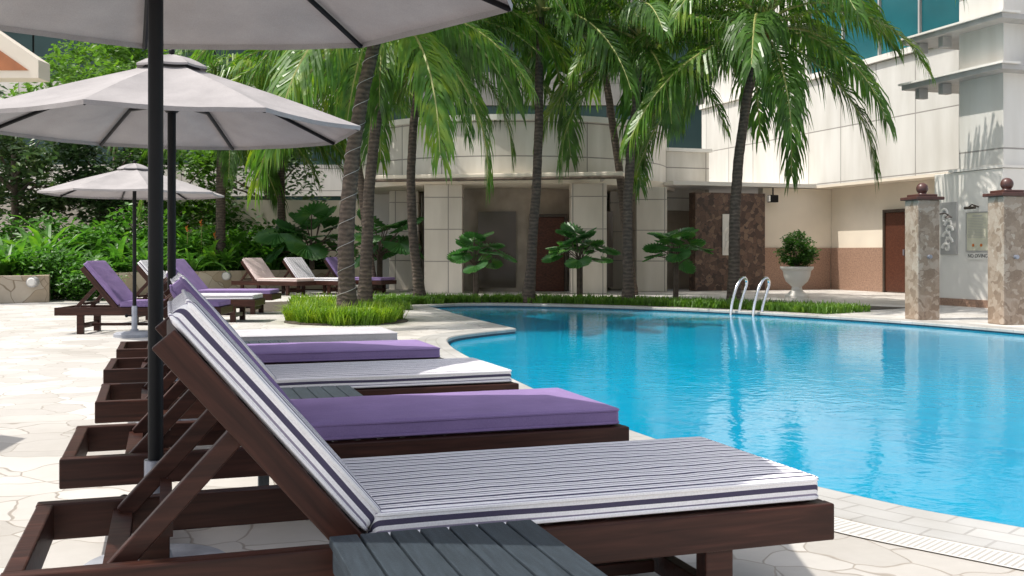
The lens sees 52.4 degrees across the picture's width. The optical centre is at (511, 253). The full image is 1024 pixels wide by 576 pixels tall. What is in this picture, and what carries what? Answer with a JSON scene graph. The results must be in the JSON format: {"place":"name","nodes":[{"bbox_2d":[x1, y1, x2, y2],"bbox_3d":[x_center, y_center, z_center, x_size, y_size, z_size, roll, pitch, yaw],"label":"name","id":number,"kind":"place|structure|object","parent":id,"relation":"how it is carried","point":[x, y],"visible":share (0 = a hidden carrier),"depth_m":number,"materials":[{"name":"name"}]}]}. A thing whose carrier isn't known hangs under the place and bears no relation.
{"place":"outdoors","nodes":[
{"label":"outdoors","id":0,"kind":"place"},
{"bbox_2d":[0,31,357,199],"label":"glass building","id":1,"kind":"structure","parent":0,"point":[40,46],"depth_m":40.02,"materials":[{"name":"white concrete"}]},
{"bbox_2d":[2,31,33,52],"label":"window","id":2,"kind":"structure","parent":1,"relation":"in","point":[26,40],"depth_m":40.02,"materials":[{"name":"green glass"}]},
{"bbox_2d":[0,31,49,81],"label":"gable roof","id":3,"kind":"structure","parent":1,"relation":"attached to","point":[19,62],"depth_m":20.00,"materials":[{"name":"white paint"}]},
{"bbox_2d":[34,35,78,80],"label":"window","id":4,"kind":"structure","parent":1,"relation":"in","point":[42,44],"depth_m":40.02,"materials":[{"name":"green glass"}]},
{"bbox_2d":[80,41,117,75],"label":"window","id":5,"kind":"structure","parent":1,"relation":"in","point":[92,62],"depth_m":40.02,"materials":[{"name":"green glass"}]},
{"bbox_2d":[216,50,259,75],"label":"window","id":6,"kind":"structure","parent":1,"relation":"in","point":[220,51],"depth_m":40.02,"materials":[{"name":"green glass"}]},
{"bbox_2d":[307,146,340,164],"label":"window","id":7,"kind":"structure","parent":1,"relation":"in","point":[316,156],"depth_m":40.02,"materials":[{"name":"green glass"}]},
{"bbox_2d":[0,284,1023,575],"bbox_3d":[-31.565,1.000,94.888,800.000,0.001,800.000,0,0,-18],"label":"ground","id":8,"kind":"structure","parent":0,"point":[52,366],"depth_m":5.74,"materials":[{"name":"stone"}]},
{"bbox_2d":[0,216,31,244],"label":"shrub","id":9,"kind":"object","parent":8,"relation":"on","point":[8,229],"visible":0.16,"depth_m":26.91,"materials":[{"name":"green plant"}]},
{"bbox_2d":[0,274,50,302],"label":"planter wall","id":10,"kind":"structure","parent":8,"relation":"on","point":[15,289],"depth_m":21.00,"materials":[{"name":"beige stone"}]},
{"bbox_2d":[0,84,95,238],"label":"broadleaf tree","id":11,"kind":"object","parent":8,"relation":"on","point":[17,158],"visible":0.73,"depth_m":28.45,"materials":[{"name":"green plant"}]},
{"bbox_2d":[10,207,116,256],"bbox_3d":[-11.272,-0.082,26.527,2.774,2.175,2.951,0,0,3],"label":"shrub","id":12,"kind":"object","parent":8,"relation":"on","point":[55,227],"visible":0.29,"depth_m":26.31,"materials":[{"name":"green plant"}]},
{"bbox_2d":[53,259,128,300],"bbox_3d":[-8.927,0.620,22.235,1.487,1.013,1.510,0,0,31],"label":"shrub","id":13,"kind":"object","parent":8,"relation":"on","point":[78,284],"visible":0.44,"depth_m":21.84,"materials":[{"name":"green plant"}]},
{"bbox_2d":[1,39,194,169],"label":"broadleaf tree","id":14,"kind":"object","parent":8,"relation":"on","point":[122,57],"visible":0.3,"depth_m":33.74,"materials":[{"name":"green plant"}]},
{"bbox_2d":[32,140,190,224],"bbox_3d":[-11.416,-1.705,29.808,3.988,5.417,4.421,0,0,4],"label":"broadleaf tree","id":15,"kind":"object","parent":8,"relation":"on","point":[99,207],"visible":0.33,"depth_m":28.85,"materials":[{"name":"green plant"}]},
{"bbox_2d":[76,202,179,249],"bbox_3d":[-10.348,-0.184,28.070,2.974,2.378,3.020,0,0,31],"label":"shrub","id":16,"kind":"object","parent":8,"relation":"on","point":[122,223],"visible":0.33,"depth_m":27.68,"materials":[{"name":"green plant"}]},
{"bbox_2d":[37,160,223,337],"bbox_3d":[-4.540,-0.059,12.506,1.977,2.118,1.977,0,0,-6],"label":"parasol","id":17,"kind":"object","parent":8,"relation":"on","point":[128,182],"visible":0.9,"depth_m":12.32,"materials":[{"name":"grey fabric"}]},
{"bbox_2d":[54,260,232,333],"bbox_3d":[-4.637,0.546,13.193,2.030,0.908,0.700,0,0,-2],"label":"sun lounger","id":18,"kind":"object","parent":8,"relation":"on","point":[105,280],"visible":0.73,"depth_m":12.88,"materials":[{"name":"purple fabric"}]},
{"bbox_2d":[125,222,202,260],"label":"shrub","id":19,"kind":"object","parent":8,"relation":"on","point":[180,244],"visible":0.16,"depth_m":27.18,"materials":[{"name":"green plant"}]},
{"bbox_2d":[129,208,215,244],"bbox_3d":[-9.370,-0.190,29.457,2.744,2.389,3.054,0,0,10],"label":"shrub","id":20,"kind":"object","parent":8,"relation":"on","point":[181,220],"visible":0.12,"depth_m":28.95,"materials":[{"name":"green plant"}]},
{"bbox_2d":[0,49,360,422],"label":"parasol","id":21,"kind":"object","parent":8,"relation":"on","point":[203,109],"visible":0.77,"depth_m":5.77,"materials":[{"name":"grey fabric"}]},
{"bbox_2d":[0,198,361,276],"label":"garden wall","id":22,"kind":"structure","parent":8,"relation":"on","point":[269,214],"depth_m":33.11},
{"bbox_2d":[108,147,256,233],"bbox_3d":[-10.252,-1.391,31.160,4.344,4.791,4.120,0,0,41],"label":"broadleaf tree","id":23,"kind":"object","parent":8,"relation":"on","point":[207,161],"visible":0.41,"depth_m":30.78,"materials":[{"name":"green plant"}]},
{"bbox_2d":[113,260,264,322],"bbox_3d":[-4.729,0.549,15.325,2.030,0.901,0.700,0,0,-1],"label":"sun lounger","id":24,"kind":"object","parent":8,"relation":"on","point":[242,301],"visible":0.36,"depth_m":15.02,"materials":[{"name":"fabric"}]},
{"bbox_2d":[53,269,335,297],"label":"planter wall","id":25,"kind":"structure","parent":8,"relation":"on","point":[212,279],"depth_m":26.61,"materials":[{"name":"beige stone"}]},
{"bbox_2d":[177,222,239,254],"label":"shrub","id":26,"kind":"object","parent":8,"relation":"on","point":[210,231],"visible":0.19,"depth_m":28.27,"materials":[{"name":"green plant"}]},
{"bbox_2d":[176,259,280,314],"bbox_3d":[-4.929,0.546,17.307,2.030,0.908,0.700,0,0,0],"label":"sun lounger","id":27,"kind":"object","parent":8,"relation":"on","point":[185,269],"visible":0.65,"depth_m":17.13,"materials":[{"name":"purple fabric"}]},
{"bbox_2d":[191,205,274,256],"bbox_3d":[-7.980,-0.217,30.529,2.972,2.444,3.162,0,0,3],"label":"shrub","id":28,"kind":"object","parent":8,"relation":"on","point":[237,224],"visible":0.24,"depth_m":30.37,"materials":[{"name":"green plant"}]},
{"bbox_2d":[0,0,512,564],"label":"parasol","id":29,"kind":"object","parent":8,"relation":"on","point":[154,28],"visible":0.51,"depth_m":3.93,"materials":[{"name":"grey fabric"}]},
{"bbox_2d":[116,271,397,357],"bbox_3d":[-1.907,0.551,7.902,2.030,0.898,0.700,0,0,-18],"label":"sun lounger","id":30,"kind":"object","parent":8,"relation":"on","point":[129,349],"visible":0.32,"depth_m":7.79,"materials":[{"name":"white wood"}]},
{"bbox_2d":[201,147,330,226],"bbox_3d":[-7.921,-1.973,33.815,4.802,5.953,4.397,0,0,-18],"label":"broadleaf tree","id":31,"kind":"object","parent":8,"relation":"on","point":[290,166],"visible":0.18,"depth_m":33.76,"materials":[{"name":"green plant"}]},
{"bbox_2d":[244,340,289,343],"bbox_3d":[-1.785,0.814,7.236,0.474,0.373,0.500,0,0,-18],"label":"side table","id":32,"kind":"object","parent":8,"relation":"on","point":[265,341],"visible":0.12,"depth_m":7.40,"materials":[{"name":"wood"}]},
{"bbox_2d":[103,269,443,383],"bbox_3d":[-1.493,0.546,6.627,2.030,0.908,0.700,0,0,-18],"label":"sun lounger","id":33,"kind":"object","parent":8,"relation":"on","point":[125,370],"visible":0.4,"depth_m":6.49,"materials":[{"name":"purple fabric"}]},
{"bbox_2d":[231,258,315,295],"bbox_3d":[-5.770,0.555,25.130,2.030,0.891,0.700,0,0,28],"label":"sun lounger","id":34,"kind":"object","parent":8,"relation":"on","point":[258,271],"visible":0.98,"depth_m":25.02,"materials":[{"name":"brown wood"}]},
{"bbox_2d":[252,201,358,269],"bbox_3d":[-5.628,-0.212,28.725,2.723,2.425,2.815,0,0,7],"label":"fan palm","id":35,"kind":"object","parent":8,"relation":"on","point":[282,232],"visible":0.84,"depth_m":28.30,"materials":[{"name":"green plant"}]},
{"bbox_2d":[95,272,518,448],"bbox_3d":[-1.037,0.549,5.350,2.030,0.901,0.700,0,0,-19],"label":"sun lounger","id":36,"kind":"object","parent":8,"relation":"on","point":[120,402],"visible":0.52,"depth_m":5.21,"materials":[{"name":"fabric"}]},
{"bbox_2d":[258,385,362,485],"bbox_3d":[-0.924,0.814,4.646,0.474,0.373,0.500,0,0,-18],"label":"side table","id":37,"kind":"object","parent":8,"relation":"on","point":[320,392],"visible":0.17,"depth_m":4.69,"materials":[{"name":"wood"}]},
{"bbox_2d":[281,257,355,294],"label":"sun lounger","id":38,"kind":"object","parent":8,"relation":"on","point":[297,267],"visible":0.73,"depth_m":25.62,"materials":[{"name":"fabric"}]},
{"bbox_2d":[218,50,456,292],"bbox_3d":[-4.353,-2.790,27.082,6.825,7.635,6.681,0,0,-18],"label":"palm tree","id":39,"kind":"object","parent":8,"relation":"on","point":[404,108],"visible":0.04,"depth_m":26.23,"materials":[{"name":"green plant"}]},
{"bbox_2d":[59,277,628,489],"bbox_3d":[-0.619,0.546,4.031,2.030,0.908,0.700,0,0,-18],"label":"sun lounger","id":40,"kind":"object","parent":8,"relation":"on","point":[395,425],"visible":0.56,"depth_m":3.86,"materials":[{"name":"fabric"}]},
{"bbox_2d":[284,318,407,325],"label":"island soil","id":41,"kind":"structure","parent":8,"relation":"on","point":[403,320],"depth_m":14.59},
{"bbox_2d":[272,291,419,325],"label":"island grass","id":42,"kind":"structure","parent":41,"relation":"on","point":[313,308],"depth_m":14.70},
{"bbox_2d":[190,0,585,308],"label":"palm tree","id":43,"kind":"object","parent":41,"relation":"on","point":[292,85],"visible":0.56,"depth_m":15.19,"materials":[{"name":"green plant"}]},
{"bbox_2d":[335,53,378,298],"bbox_3d":[-2.277,-1.089,15.359,0.661,3.805,0.336,0,0,-18],"label":"light cable","id":44,"kind":"object","parent":43,"relation":"attached to","point":[350,173],"visible":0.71,"depth_m":15.26,"materials":[{"name":"grey plastic"}]},
{"bbox_2d":[323,257,396,292],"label":"sun lounger","id":45,"kind":"object","parent":8,"relation":"on","point":[331,263],"visible":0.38,"depth_m":26.03,"materials":[{"name":"purple fabric"}]},
{"bbox_2d":[354,209,423,291],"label":"fan palm","id":46,"kind":"object","parent":8,"relation":"on","point":[388,246],"visible":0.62,"depth_m":26.89,"materials":[{"name":"green plant"}]},
{"bbox_2d":[373,194,421,287],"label":"side wall","id":47,"kind":"structure","parent":8,"relation":"on","point":[381,207],"depth_m":30.30,"materials":[{"name":"white paint"}]},
{"bbox_2d":[0,289,833,575],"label":"sun lounger","id":48,"kind":"object","parent":8,"relation":"on","point":[621,508],"visible":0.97,"depth_m":2.63,"materials":[{"name":"brown wood"}]},
{"bbox_2d":[329,519,606,575],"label":"side table","id":49,"kind":"object","parent":8,"relation":"on","point":[529,547],"visible":1,"depth_m":2.18,"materials":[{"name":"wood"}]},
{"bbox_2d":[357,114,673,293],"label":"rotunda","id":50,"kind":"structure","parent":8,"relation":"on","point":[453,211],"depth_m":26.77,"materials":[{"name":"white paint"}]},
{"bbox_2d":[478,211,515,287],"bbox_3d":[-0.396,-0.100,27.490,1.000,2.000,0.320,0,0,0],"label":"door","id":51,"kind":"structure","parent":50,"relation":"in","point":[503,223],"depth_m":27.33,"materials":[{"name":"brown metal"}]},
{"bbox_2d":[375,171,624,181],"bbox_3d":[-0.292,-1.843,25.573,6.119,0.175,1.035,0,0,11],"label":"awning","id":52,"kind":"object","parent":50,"relation":"attached to","point":[602,176],"visible":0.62,"depth_m":25.06,"materials":[{"name":"white"}]},
{"bbox_2d":[529,214,566,290],"bbox_3d":[0.954,-0.015,27.435,1.000,2.030,0.330,0,0,0],"label":"door","id":53,"kind":"structure","parent":50,"relation":"in","point":[552,276],"depth_m":27.30,"materials":[{"name":"brown wood"}]},
{"bbox_2d":[607,211,612,287],"bbox_3d":[2.154,-0.100,27.490,1.000,2.000,0.320,0,0,0],"label":"window","id":54,"kind":"structure","parent":50,"relation":"in","point":[609,213],"depth_m":27.33,"materials":[{"name":"black glass"}]},
{"bbox_2d":[246,299,904,312],"bbox_3d":[0.964,0.994,20.617,12.814,0.001,6.431,0,0,2],"label":"planting bed","id":55,"kind":"object","parent":8,"relation":"on","point":[268,306],"visible":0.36,"depth_m":19.09,"materials":[{"name":"plant"}]},
{"bbox_2d":[245,0,560,301],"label":"palm tree","id":56,"kind":"object","parent":55,"relation":"on","point":[380,104],"visible":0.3,"depth_m":18.61,"materials":[{"name":"green plant"}]},
{"bbox_2d":[255,0,577,296],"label":"palm tree","id":57,"kind":"object","parent":55,"relation":"on","point":[418,285],"visible":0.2,"depth_m":21.22,"materials":[{"name":"green plant"}]},
{"bbox_2d":[447,231,516,294],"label":"fan palm","id":58,"kind":"object","parent":55,"relation":"on","point":[466,241],"visible":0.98,"depth_m":23.25,"materials":[{"name":"green plant"}]},
{"bbox_2d":[384,0,670,302],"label":"palm tree","id":59,"kind":"object","parent":55,"relation":"on","point":[629,81],"visible":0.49,"depth_m":20.78,"materials":[{"name":"green plant"}]},
{"bbox_2d":[541,221,620,294],"bbox_3d":[1.546,0.140,22.962,1.792,1.720,1.694,0,0,-18],"label":"fan palm","id":60,"kind":"object","parent":55,"relation":"on","point":[570,230],"visible":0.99,"depth_m":22.94,"materials":[{"name":"green plant"}]},
{"bbox_2d":[476,0,701,294],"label":"palm tree","id":61,"kind":"object","parent":55,"relation":"on","point":[612,126],"visible":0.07,"depth_m":24.69,"materials":[{"name":"green plant"}]},
{"bbox_2d":[360,290,874,313],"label":"hedge grass","id":62,"kind":"structure","parent":55,"relation":"on","point":[811,307],"depth_m":19.97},
{"bbox_2d":[510,0,787,299],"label":"palm tree","id":63,"kind":"object","parent":55,"relation":"on","point":[649,14],"visible":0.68,"depth_m":20.02,"materials":[{"name":"green plant"}]},
{"bbox_2d":[642,227,713,297],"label":"fan palm","id":64,"kind":"object","parent":55,"relation":"on","point":[681,261],"visible":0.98,"depth_m":22.54,"materials":[{"name":"green plant"}]},
{"bbox_2d":[568,0,968,299],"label":"palm tree","id":65,"kind":"object","parent":55,"relation":"on","point":[827,47],"visible":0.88,"depth_m":19.42,"materials":[{"name":"green plant"}]},
{"bbox_2d":[780,266,813,297],"bbox_3d":[6.463,0.650,23.600,0.740,0.700,0.740,0,0,-18],"label":"urn planter","id":66,"kind":"object","parent":8,"relation":"on","point":[796,279],"visible":0.98,"depth_m":23.39,"materials":[{"name":"white paint"}]},
{"bbox_2d":[773,229,821,266],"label":"round shrub","id":67,"kind":"object","parent":66,"relation":"in","point":[806,255],"visible":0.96,"depth_m":23.48,"materials":[{"name":"green plant"}]},
{"bbox_2d":[607,0,1023,307],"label":"hotel wing","id":68,"kind":"structure","parent":8,"relation":"on","point":[959,126],"depth_m":26.55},
{"bbox_2d":[722,214,728,254],"bbox_3d":[5.863,-0.500,27.837,0.500,1.100,0.060,0,0,-18],"label":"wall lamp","id":69,"kind":"object","parent":68,"relation":"attached to","point":[725,233],"depth_m":27.78,"materials":[{"name":"glass"}]},
{"bbox_2d":[812,0,844,73],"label":"window","id":70,"kind":"structure","parent":68,"relation":"in","point":[840,25],"depth_m":28.19,"materials":[{"name":"teal glass"}]},
{"bbox_2d":[845,0,880,63],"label":"window","id":71,"kind":"structure","parent":68,"relation":"in","point":[866,49],"depth_m":27.06,"materials":[{"name":"teal glass"}]},
{"bbox_2d":[882,209,904,291],"bbox_3d":[9.735,-0.060,26.345,0.087,2.120,0.990,0,0,-18],"label":"door","id":72,"kind":"structure","parent":68,"relation":"in","point":[893,224],"depth_m":26.44,"materials":[{"name":"brown wood"}]},
{"bbox_2d":[881,0,921,53],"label":"window","id":73,"kind":"structure","parent":68,"relation":"in","point":[906,15],"depth_m":25.59,"materials":[{"name":"teal glass"}]},
{"bbox_2d":[922,0,958,31],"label":"window","id":74,"kind":"structure","parent":68,"relation":"in","point":[935,13],"depth_m":24.43,"materials":[{"name":"teal glass"}]},
{"bbox_2d":[940,202,957,253],"bbox_3d":[8.374,-0.480,19.968,0.057,1.000,0.448,0,0,-18],"label":"wall relief","id":75,"kind":"object","parent":68,"relation":"attached to","point":[948,235],"depth_m":19.93,"materials":[{"name":"stone"}]},
{"bbox_2d":[966,211,987,251],"bbox_3d":[8.623,-0.400,19.256,0.032,0.740,0.580,0,0,-18],"label":"rules board","id":76,"kind":"object","parent":68,"relation":"attached to","point":[976,231],"visible":0.84,"depth_m":19.25,"materials":[{"name":"grey metal"}]},
{"bbox_2d":[966,253,987,259],"bbox_3d":[8.628,0.050,19.258,0.021,0.130,0.580,0,0,-18],"label":"no diving sign","id":77,"kind":"object","parent":68,"relation":"attached to","point":[978,256],"visible":1,"depth_m":19.26,"materials":[{"name":"white paint"}]},
{"bbox_2d":[900,183,951,319],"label":"shower pillar","id":78,"kind":"structure","parent":8,"relation":"on","point":[922,253],"depth_m":15.59,"materials":[{"name":"beige stone"}]},
{"bbox_2d":[834,517,1023,569],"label":"drain grate","id":79,"kind":"object","parent":8,"relation":"on","point":[976,553],"visible":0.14,"depth_m":3.55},
{"bbox_2d":[982,178,1023,324],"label":"pillar","id":80,"kind":"structure","parent":8,"relation":"on","point":[1006,255],"depth_m":14.54,"materials":[{"name":"beige stone"}]},
{"bbox_2d":[388,0,703,148],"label":"glass building","id":81,"kind":"structure","parent":0,"point":[692,138],"depth_m":38.02,"materials":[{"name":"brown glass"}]},
{"bbox_2d":[566,106,605,116],"bbox_3d":[2.613,-4.400,38.084,1.670,1.980,0.128,0,0,0],"label":"window","id":82,"kind":"structure","parent":81,"relation":"in","point":[601,113],"depth_m":38.02,"materials":[{"name":"green glass"}]},
{"bbox_2d":[657,106,701,148],"bbox_3d":[6.113,-4.400,38.084,1.670,1.980,0.128,0,0,0],"label":"window","id":83,"kind":"structure","parent":81,"relation":"in","point":[693,138],"depth_m":38.02,"materials":[{"name":"green glass"}]},
{"bbox_2d":[434,306,1023,342],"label":"pool wall","id":84,"kind":"structure","parent":0,"point":[720,313],"depth_m":16.71,"materials":[{"name":"tile"}]},
{"bbox_2d":[412,303,1023,554],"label":"pool coping","id":85,"kind":"object","parent":84,"relation":"on","point":[935,525],"visible":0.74,"depth_m":4.09,"materials":[{"name":"stone"}]},
{"bbox_2d":[729,276,770,315],"bbox_3d":[4.064,0.899,17.802,0.531,1.004,0.516,0,0,-41],"label":"pool ladder","id":86,"kind":"object","parent":85,"relation":"attached to","point":[763,279],"visible":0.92,"depth_m":17.77,"materials":[{"name":"metal"}]},
{"bbox_2d":[437,307,1023,527],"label":"water","id":87,"kind":"structure","parent":0,"point":[926,418],"depth_m":8.18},
{"label":"bed soil","id":88,"kind":"structure","parent":0,"visible":0},
{"bbox_2d":[0,237,35,275],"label":"leafy plant","id":89,"kind":"object","parent":88,"relation":"on","point":[6,254],"visible":0.47,"depth_m":22.04,"materials":[{"name":"green plant"}]},
{"bbox_2d":[0,238,40,275],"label":"leafy plant","id":90,"kind":"object","parent":88,"relation":"on","point":[21,249],"visible":0.33,"depth_m":22.13,"materials":[{"name":"green plant"}]},
{"bbox_2d":[2,231,75,253],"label":"leafy plant","id":91,"kind":"object","parent":88,"relation":"on","point":[9,243],"visible":0.1,"depth_m":24.63,"materials":[{"name":"green plant"}]},
{"bbox_2d":[7,242,81,298],"bbox_3d":[-9.994,0.426,22.574,1.646,1.352,1.832,0,0,10],"label":"shrub","id":92,"kind":"object","parent":88,"relation":"on","point":[35,261],"visible":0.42,"depth_m":22.19,"materials":[{"name":"green plant"}]},
{"bbox_2d":[2,222,106,251],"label":"leafy plant","id":93,"kind":"object","parent":88,"relation":"on","point":[37,238],"visible":0.3,"depth_m":24.72,"materials":[{"name":"green plant"}]},
{"bbox_2d":[12,245,116,300],"bbox_3d":[-9.375,0.446,22.420,1.982,1.278,2.108,0,0,3],"label":"shrub","id":94,"kind":"object","parent":88,"relation":"on","point":[60,255],"visible":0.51,"depth_m":22.13,"materials":[{"name":"green plant"}]},
{"bbox_2d":[3,213,129,254],"bbox_3d":[-11.107,-0.150,25.194,2.348,1.600,3.064,0,0,27],"label":"leafy plant","id":95,"kind":"object","parent":88,"relation":"on","point":[47,233],"visible":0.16,"depth_m":25.38,"materials":[{"name":"green plant"}]},
{"bbox_2d":[52,248,131,266],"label":"leafy plant","id":96,"kind":"object","parent":88,"relation":"on","point":[98,255],"visible":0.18,"depth_m":24.59,"materials":[{"name":"green plant"}]},
{"bbox_2d":[89,235,137,271],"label":"leafy plant","id":97,"kind":"object","parent":88,"relation":"on","point":[117,259],"visible":0.48,"depth_m":25.01,"materials":[{"name":"green plant"}]},
{"bbox_2d":[92,233,166,271],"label":"leafy plant","id":98,"kind":"object","parent":88,"relation":"on","point":[128,247],"visible":0.12,"depth_m":26.17,"materials":[{"name":"green plant"}]},
{"bbox_2d":[127,244,195,269],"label":"leafy plant","id":99,"kind":"object","parent":88,"relation":"on","point":[142,253],"visible":0.2,"depth_m":25.64,"materials":[{"name":"green plant"}]},
{"bbox_2d":[163,248,227,271],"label":"leafy plant","id":100,"kind":"object","parent":88,"relation":"on","point":[192,262],"visible":0.45,"depth_m":26.10,"materials":[{"name":"green plant"}]},
{"bbox_2d":[185,239,240,270],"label":"leafy plant","id":101,"kind":"object","parent":88,"relation":"on","point":[208,267],"visible":0.49,"depth_m":27.00,"materials":[{"name":"green plant"}]},
{"bbox_2d":[106,49,330,261],"bbox_3d":[-7.913,-2.185,28.123,6.220,6.384,6.446,0,0,-18],"label":"palm tree","id":102,"kind":"object","parent":88,"relation":"on","point":[223,176],"visible":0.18,"depth_m":27.88,"materials":[{"name":"green plant"}]},
{"bbox_2d":[200,243,241,270],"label":"leafy plant","id":103,"kind":"object","parent":88,"relation":"on","point":[230,253],"visible":0.47,"depth_m":27.17,"materials":[{"name":"green plant"}]},
{"bbox_2d":[182,231,269,255],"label":"leafy plant","id":104,"kind":"object","parent":88,"relation":"on","point":[238,238],"visible":0.22,"depth_m":28.28,"materials":[{"name":"green plant"}]},
{"bbox_2d":[196,243,263,270],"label":"leafy plant","id":105,"kind":"object","parent":88,"relation":"on","point":[238,254],"visible":0.3,"depth_m":27.78,"materials":[{"name":"green plant"}]},
{"bbox_2d":[215,248,263,270],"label":"leafy plant","id":106,"kind":"object","parent":88,"relation":"on","point":[224,255],"visible":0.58,"depth_m":27.22,"materials":[{"name":"green plant"}]},
{"bbox_2d":[226,227,275,253],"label":"shrub","id":107,"kind":"object","parent":88,"relation":"on","point":[234,238],"visible":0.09,"depth_m":29.56,"materials":[{"name":"green plant"}]},
{"bbox_2d":[227,231,300,257],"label":"leafy plant","id":108,"kind":"object","parent":88,"relation":"on","point":[251,246],"visible":0.24,"depth_m":29.23,"materials":[{"name":"green plant"}]},
{"bbox_2d":[177,52,358,220],"bbox_3d":[-6.691,-2.230,29.880,5.765,6.482,6.186,0,0,-18],"label":"palm tree","id":109,"kind":"object","parent":88,"relation":"on","point":[281,173],"visible":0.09,"depth_m":29.90,"materials":[{"name":"green plant"}]},
{"bbox_2d":[240,251,310,269],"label":"leafy plant","id":110,"kind":"object","parent":88,"relation":"on","point":[273,265],"visible":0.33,"depth_m":28.21,"materials":[{"name":"green plant"}]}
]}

